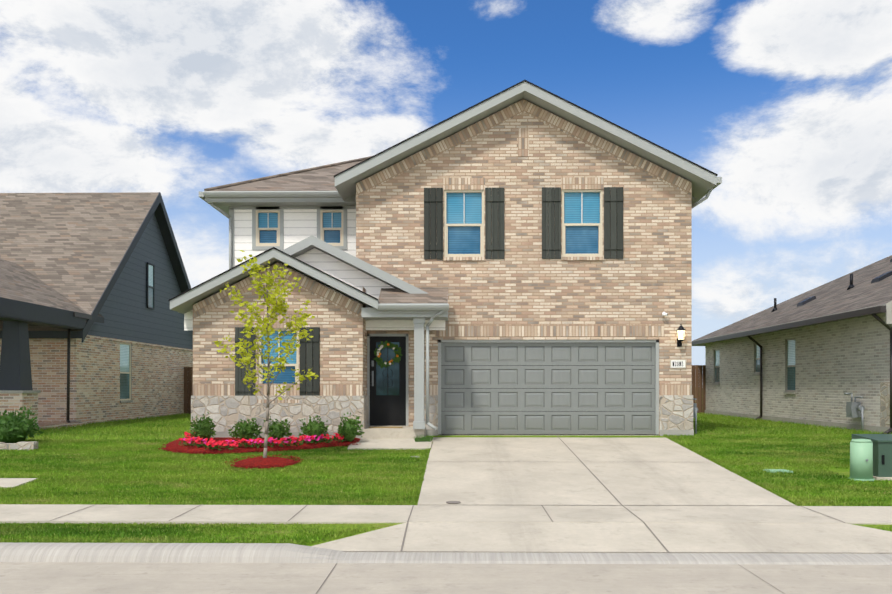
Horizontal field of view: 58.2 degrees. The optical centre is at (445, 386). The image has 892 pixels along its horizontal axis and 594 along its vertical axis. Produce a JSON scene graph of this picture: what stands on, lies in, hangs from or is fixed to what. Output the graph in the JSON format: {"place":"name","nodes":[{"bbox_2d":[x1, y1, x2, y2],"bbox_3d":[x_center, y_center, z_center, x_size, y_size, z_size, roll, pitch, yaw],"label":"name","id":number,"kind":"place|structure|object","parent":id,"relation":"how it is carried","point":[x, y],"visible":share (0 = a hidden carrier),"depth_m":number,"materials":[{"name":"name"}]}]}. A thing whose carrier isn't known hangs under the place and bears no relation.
{"place":"outdoors","nodes":[
{"label":"outdoors","id":0,"kind":"place"},
{"bbox_2d":[0,214,192,423],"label":"neighbour walls","id":1,"kind":"structure","parent":0,"point":[159,338],"depth_m":25.90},
{"bbox_2d":[66,312,91,422],"bbox_3d":[-10.076,-0.430,21.860,0.371,3.112,1.000,0,0,1],"label":"downspout","id":2,"kind":"object","parent":1,"relation":"attached to","point":[82,315],"visible":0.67,"depth_m":21.63,"materials":[{"name":"black metal"}]},
{"bbox_2d":[0,192,190,342],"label":"neighbour roof","id":3,"kind":"structure","parent":1,"relation":"on","point":[64,257],"depth_m":24.97,"materials":[{"name":"brown"}]},
{"bbox_2d":[120,342,132,402],"bbox_3d":[-10.246,-0.441,25.613,0.100,1.910,0.940,0,0,1],"label":"neighbour window","id":4,"kind":"structure","parent":1,"relation":"in","point":[125,372],"depth_m":25.71,"materials":[{"name":"blue glass"}]},
{"bbox_2d":[147,262,154,309],"bbox_3d":[-10.157,-3.451,27.562,0.040,1.550,0.600,0,0,1],"label":"gable window","id":5,"kind":"structure","parent":1,"relation":"in","point":[150,286],"depth_m":27.56,"materials":[{"name":"glass"}]},
{"bbox_2d":[0,562,891,593],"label":"street","id":6,"kind":"structure","parent":0,"point":[197,578],"depth_m":7.40,"materials":[{"name":"concrete"}]},
{"bbox_2d":[0,504,891,524],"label":"sidewalk","id":7,"kind":"structure","parent":0,"point":[207,514],"depth_m":9.98,"materials":[{"name":"concrete"}]},
{"bbox_2d":[0,387,891,545],"bbox_3d":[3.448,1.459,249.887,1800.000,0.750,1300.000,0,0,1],"label":"ground","id":8,"kind":"structure","parent":0,"point":[844,472],"depth_m":12.64,"materials":[{"name":"green plant"}]},
{"bbox_2d":[0,442,37,450],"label":"stone edging","id":9,"kind":"object","parent":8,"relation":"on","point":[28,446],"visible":0.65,"depth_m":15.68,"materials":[{"name":"beige stone"}]},
{"bbox_2d":[0,478,37,487],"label":"walk pad","id":10,"kind":"object","parent":8,"relation":"on","point":[7,482],"visible":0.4,"depth_m":12.44,"materials":[{"name":"concrete"}]},
{"bbox_2d":[0,406,43,442],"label":"neighbour shrub","id":11,"kind":"object","parent":8,"relation":"on","point":[14,428],"visible":1,"depth_m":16.28,"materials":[{"name":"green plant"}]},
{"bbox_2d":[0,320,86,429],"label":"neighbour porch","id":12,"kind":"object","parent":8,"relation":"on","point":[17,391],"visible":0.63,"depth_m":19.10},
{"bbox_2d":[184,367,192,413],"bbox_3d":[-7.568,0.205,31.034,5.176,1.937,0.060,0,0,1],"label":"fence","id":13,"kind":"object","parent":8,"relation":"on","point":[188,382],"visible":0.1,"depth_m":31.04,"materials":[{"name":"brown wood"}]},
{"bbox_2d":[158,443,357,468],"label":"mulch","id":14,"kind":"object","parent":8,"relation":"on","point":[237,451],"visible":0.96,"depth_m":15.19,"materials":[{"name":"red wood"}]},
{"bbox_2d":[164,437,359,453],"bbox_3d":[-3.710,1.188,16.025,4.030,0.220,1.822,0,0,1],"label":"mulch bed","id":15,"kind":"object","parent":8,"relation":"on","point":[174,444],"visible":0.4,"depth_m":15.87,"materials":[{"name":"red wood"}]},
{"bbox_2d":[189,412,215,440],"bbox_3d":[-4.982,0.822,16.447,0.544,0.643,0.598,0,0,-35],"label":"boxwood shrub","id":16,"kind":"object","parent":15,"relation":"on","point":[202,428],"visible":0.92,"depth_m":16.35,"materials":[{"name":"green plant"}]},
{"bbox_2d":[228,418,262,441],"bbox_3d":[-4.121,0.888,16.422,0.694,0.511,0.660,0,0,1],"label":"boxwood shrub","id":17,"kind":"object","parent":15,"relation":"on","point":[246,430],"visible":0.94,"depth_m":16.31,"materials":[{"name":"green plant"}]},
{"bbox_2d":[178,431,345,450],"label":"flowers","id":18,"kind":"object","parent":15,"relation":"on","point":[211,443],"visible":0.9,"depth_m":15.72,"materials":[{"name":"pink plant"}]},
{"bbox_2d":[264,416,291,439],"bbox_3d":[-3.433,0.860,16.415,0.550,0.569,0.539,0,0,45],"label":"boxwood shrub","id":19,"kind":"object","parent":15,"relation":"on","point":[278,431],"visible":0.9,"depth_m":16.31,"materials":[{"name":"green plant"}]},
{"bbox_2d":[298,415,330,440],"bbox_3d":[-2.686,0.859,16.394,0.596,0.572,0.623,0,0,32],"label":"boxwood shrub","id":20,"kind":"object","parent":15,"relation":"on","point":[311,428],"visible":0.92,"depth_m":16.28,"materials":[{"name":"green plant"}]},
{"bbox_2d":[337,412,364,441],"bbox_3d":[-1.960,0.830,16.372,0.556,0.629,0.610,0,0,-41],"label":"boxwood shrub","id":21,"kind":"object","parent":15,"relation":"on","point":[348,429],"visible":0.98,"depth_m":16.29,"materials":[{"name":"green plant"}]},
{"bbox_2d":[235,457,296,468],"bbox_3d":[-3.182,1.336,14.132,1.199,0.164,1.191,0,0,1],"label":"mulch bed","id":22,"kind":"object","parent":8,"relation":"on","point":[261,461],"visible":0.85,"depth_m":13.93,"materials":[{"name":"red wood"}]},
{"bbox_2d":[214,250,318,457],"bbox_3d":[-3.224,-0.522,14.159,1.933,3.690,1.809,0,0,1],"label":"young tree","id":23,"kind":"object","parent":8,"relation":"on","point":[279,308],"visible":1,"depth_m":14.07,"materials":[{"name":"green plant"}]},
{"bbox_2d":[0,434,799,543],"bbox_3d":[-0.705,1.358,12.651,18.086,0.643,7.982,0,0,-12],"label":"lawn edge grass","id":24,"kind":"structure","parent":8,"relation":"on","point":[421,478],"depth_m":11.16,"materials":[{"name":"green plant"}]},
{"bbox_2d":[184,99,693,438],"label":"house walls","id":25,"kind":"structure","parent":8,"relation":"on","point":[522,152],"depth_m":17.71,"materials":[{"name":"beige brick"}]},
{"bbox_2d":[235,327,255,395],"bbox_3d":[-4.250,-0.474,16.954,0.430,1.558,0.044,0,0,1],"label":"shutter","id":26,"kind":"object","parent":25,"relation":"attached to","point":[241,388],"visible":0.52,"depth_m":16.95,"materials":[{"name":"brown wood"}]},
{"bbox_2d":[256,210,279,245],"bbox_3d":[-4.261,-3.784,19.197,0.581,0.862,0.075,0,0,1],"label":"window","id":27,"kind":"structure","parent":25,"relation":"attached to","point":[267,227],"depth_m":19.22,"materials":[{"name":"beige"}]},
{"bbox_2d":[259,328,298,383],"bbox_3d":[-3.548,-0.479,17.026,0.858,1.508,0.075,0,0,1],"label":"window","id":28,"kind":"structure","parent":25,"relation":"attached to","point":[286,375],"depth_m":17.05,"materials":[{"name":"blue glass"}]},
{"bbox_2d":[300,327,319,395],"bbox_3d":[-2.884,-0.474,16.934,0.418,1.558,0.044,0,0,1],"label":"shutter","id":29,"kind":"object","parent":25,"relation":"attached to","point":[310,354],"visible":0.69,"depth_m":16.93,"materials":[{"name":"wood"}]},
{"bbox_2d":[320,210,342,245],"bbox_3d":[-2.725,-3.784,19.175,0.554,0.862,0.075,0,0,1],"label":"window","id":30,"kind":"structure","parent":25,"relation":"attached to","point":[331,227],"depth_m":19.20,"materials":[{"name":"beige"}]},
{"bbox_2d":[369,336,405,427],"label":"front door","id":31,"kind":"structure","parent":25,"relation":"attached to","point":[387,396],"depth_m":17.84,"materials":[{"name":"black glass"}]},
{"bbox_2d":[373,341,401,367],"bbox_3d":[-1.291,-0.713,17.754,0.660,0.629,0.140,0,0,1],"label":"wreath","id":32,"kind":"object","parent":31,"relation":"attached to","point":[377,353],"visible":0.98,"depth_m":17.77,"materials":[{"name":"green plant"}]},
{"bbox_2d":[424,188,442,258],"bbox_3d":[-0.278,-3.612,17.746,0.422,1.577,0.044,0,0,1],"label":"shutter","id":33,"kind":"object","parent":25,"relation":"attached to","point":[433,223],"visible":0.94,"depth_m":17.74,"materials":[{"name":"grey wood"}]},
{"bbox_2d":[168,80,717,313],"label":"house roof","id":34,"kind":"structure","parent":25,"relation":"on","point":[343,178],"depth_m":17.34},
{"bbox_2d":[199,177,721,429],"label":"house gutters","id":35,"kind":"object","parent":34,"relation":"attached to","point":[440,308],"visible":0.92,"depth_m":18.59,"materials":[{"name":"grey metal"}]},
{"bbox_2d":[229,200,658,434],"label":"house trim","id":36,"kind":"structure","parent":25,"relation":"attached to","point":[418,421],"depth_m":17.79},
{"bbox_2d":[444,190,483,256],"bbox_3d":[0.402,-3.612,17.819,0.888,1.497,0.075,0,0,1],"label":"window","id":37,"kind":"structure","parent":25,"relation":"attached to","point":[463,223],"depth_m":17.84,"materials":[{"name":"beige"}]},
{"bbox_2d":[485,188,503,258],"bbox_3d":[1.080,-3.612,17.726,0.422,1.577,0.044,0,0,1],"label":"shutter","id":38,"kind":"object","parent":25,"relation":"attached to","point":[496,198],"visible":0.94,"depth_m":17.72,"materials":[{"name":"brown wood"}]},
{"bbox_2d":[438,342,655,434],"bbox_3d":[2.269,0.053,17.844,4.894,2.182,0.040,0,0,1],"label":"garage door","id":39,"kind":"structure","parent":25,"relation":"attached to","point":[595,388],"depth_m":17.83,"materials":[{"name":"grey metal"}]},
{"bbox_2d":[542,187,560,258],"bbox_3d":[2.330,-3.612,17.708,0.422,1.577,0.044,0,0,1],"label":"shutter","id":40,"kind":"object","parent":25,"relation":"attached to","point":[551,222],"visible":0.9,"depth_m":17.70,"materials":[{"name":"grey wood"}]},
{"bbox_2d":[562,190,602,256],"bbox_3d":[3.017,-3.612,17.780,0.901,1.497,0.075,0,0,1],"label":"window","id":41,"kind":"structure","parent":25,"relation":"attached to","point":[582,223],"depth_m":17.80,"materials":[{"name":"beige"}]},
{"bbox_2d":[604,187,622,258],"bbox_3d":[3.701,-3.612,17.688,0.422,1.577,0.044,0,0,1],"label":"shutter","id":42,"kind":"object","parent":25,"relation":"attached to","point":[613,222],"visible":0.88,"depth_m":17.68,"materials":[{"name":"grey wood"}]},
{"bbox_2d":[670,359,685,367],"bbox_3d":[5.118,-0.498,17.669,0.348,0.199,0.036,0,0,1],"label":"house number","id":43,"kind":"object","parent":25,"relation":"attached to","point":[677,363],"visible":0.98,"depth_m":17.66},
{"bbox_2d":[676,324,685,346],"bbox_3d":[5.147,-1.124,17.562,0.191,0.500,0.250,0,0,1],"label":"lantern","id":44,"kind":"object","parent":25,"relation":"attached to","point":[680,330],"visible":1,"depth_m":17.51,"materials":[{"name":"white glass"}]},
{"bbox_2d":[0,542,891,564],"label":"kerb","id":45,"kind":"structure","parent":8,"relation":"on","point":[174,552],"depth_m":8.13,"materials":[{"name":"concrete"}]},
{"bbox_2d":[693,398,697,433],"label":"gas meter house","id":46,"kind":"structure","parent":8,"relation":"on","point":[695,409],"depth_m":17.93,"materials":[{"name":"grey metal"}]},
{"bbox_2d":[692,365,705,413],"bbox_3d":[7.964,0.164,31.707,4.616,2.020,0.060,0,0,1],"label":"fence","id":47,"kind":"object","parent":8,"relation":"on","point":[697,381],"visible":0.04,"depth_m":31.65,"materials":[{"name":"brown wood"}]},
{"bbox_2d":[763,469,792,472],"bbox_3d":[5.510,1.425,13.331,0.400,0.078,0.300,0,0,1],"label":"utility cover","id":48,"kind":"object","parent":8,"relation":"on","point":[778,470],"visible":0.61,"depth_m":13.22,"materials":[{"name":"green plastic"}]},
{"bbox_2d":[705,313,891,433],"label":"neighbour walls","id":49,"kind":"structure","parent":8,"relation":"on","point":[835,361],"depth_m":22.05,"materials":[{"name":"beige brick"}]},
{"bbox_2d":[712,349,719,384],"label":"neighbour window","id":50,"kind":"structure","parent":49,"relation":"attached to","point":[716,366],"depth_m":30.35,"materials":[{"name":"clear glass"}]},
{"bbox_2d":[752,343,759,375],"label":"neighbour window","id":51,"kind":"structure","parent":49,"relation":"attached to","point":[756,360],"depth_m":26.30,"materials":[{"name":"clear glass"}]},
{"bbox_2d":[783,338,795,393],"bbox_3d":[10.147,-0.596,23.594,0.100,1.640,0.780,0,0,1],"label":"neighbour window","id":52,"kind":"structure","parent":49,"relation":"attached to","point":[789,365],"depth_m":23.69,"materials":[{"name":"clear glass"}]},
{"bbox_2d":[692,255,891,345],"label":"neighbour roof","id":53,"kind":"structure","parent":49,"relation":"on","point":[868,286],"depth_m":23.97,"materials":[{"name":"brown"}]},
{"bbox_2d":[692,306,891,433],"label":"gutter","id":54,"kind":"object","parent":53,"relation":"attached to","point":[873,311],"visible":0.94,"depth_m":20.95,"materials":[{"name":"black metal"}]},
{"bbox_2d":[844,393,864,430],"bbox_3d":[9.880,0.663,19.345,0.299,1.021,0.606,0,0,1],"label":"gas meter","id":55,"kind":"object","parent":8,"relation":"on","point":[854,409],"visible":0.98,"depth_m":19.36,"materials":[{"name":"grey metal"}]},
{"bbox_2d":[848,439,873,480],"bbox_3d":[6.541,1.149,12.616,0.380,0.655,0.380,0,0,1],"label":"telecom pedestal","id":56,"kind":"object","parent":8,"relation":"on","point":[861,459],"visible":0.96,"depth_m":12.48,"materials":[{"name":"green plastic"}]},
{"bbox_2d":[852,434,891,479],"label":"power cabinet","id":57,"kind":"object","parent":8,"relation":"on","point":[882,456],"visible":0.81,"depth_m":12.61,"materials":[{"name":"metal"}]},
{"bbox_2d":[0,0,891,386],"label":"sky","id":58,"kind":"structure","parent":0,"point":[789,102],"materials":[{"name":"blue"}]},
{"bbox_2d":[312,427,891,553],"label":"driveway","id":59,"kind":"structure","parent":0,"point":[561,471],"depth_m":11.20,"materials":[{"name":"concrete"}]},
{"bbox_2d":[414,435,433,441],"bbox_3d":[-0.458,1.062,16.521,0.438,0.192,0.332,0,0,1],"label":"grass tuft","id":60,"kind":"object","parent":59,"relation":"on","point":[421,438],"depth_m":16.47,"materials":[{"name":"green plant"}]}
]}

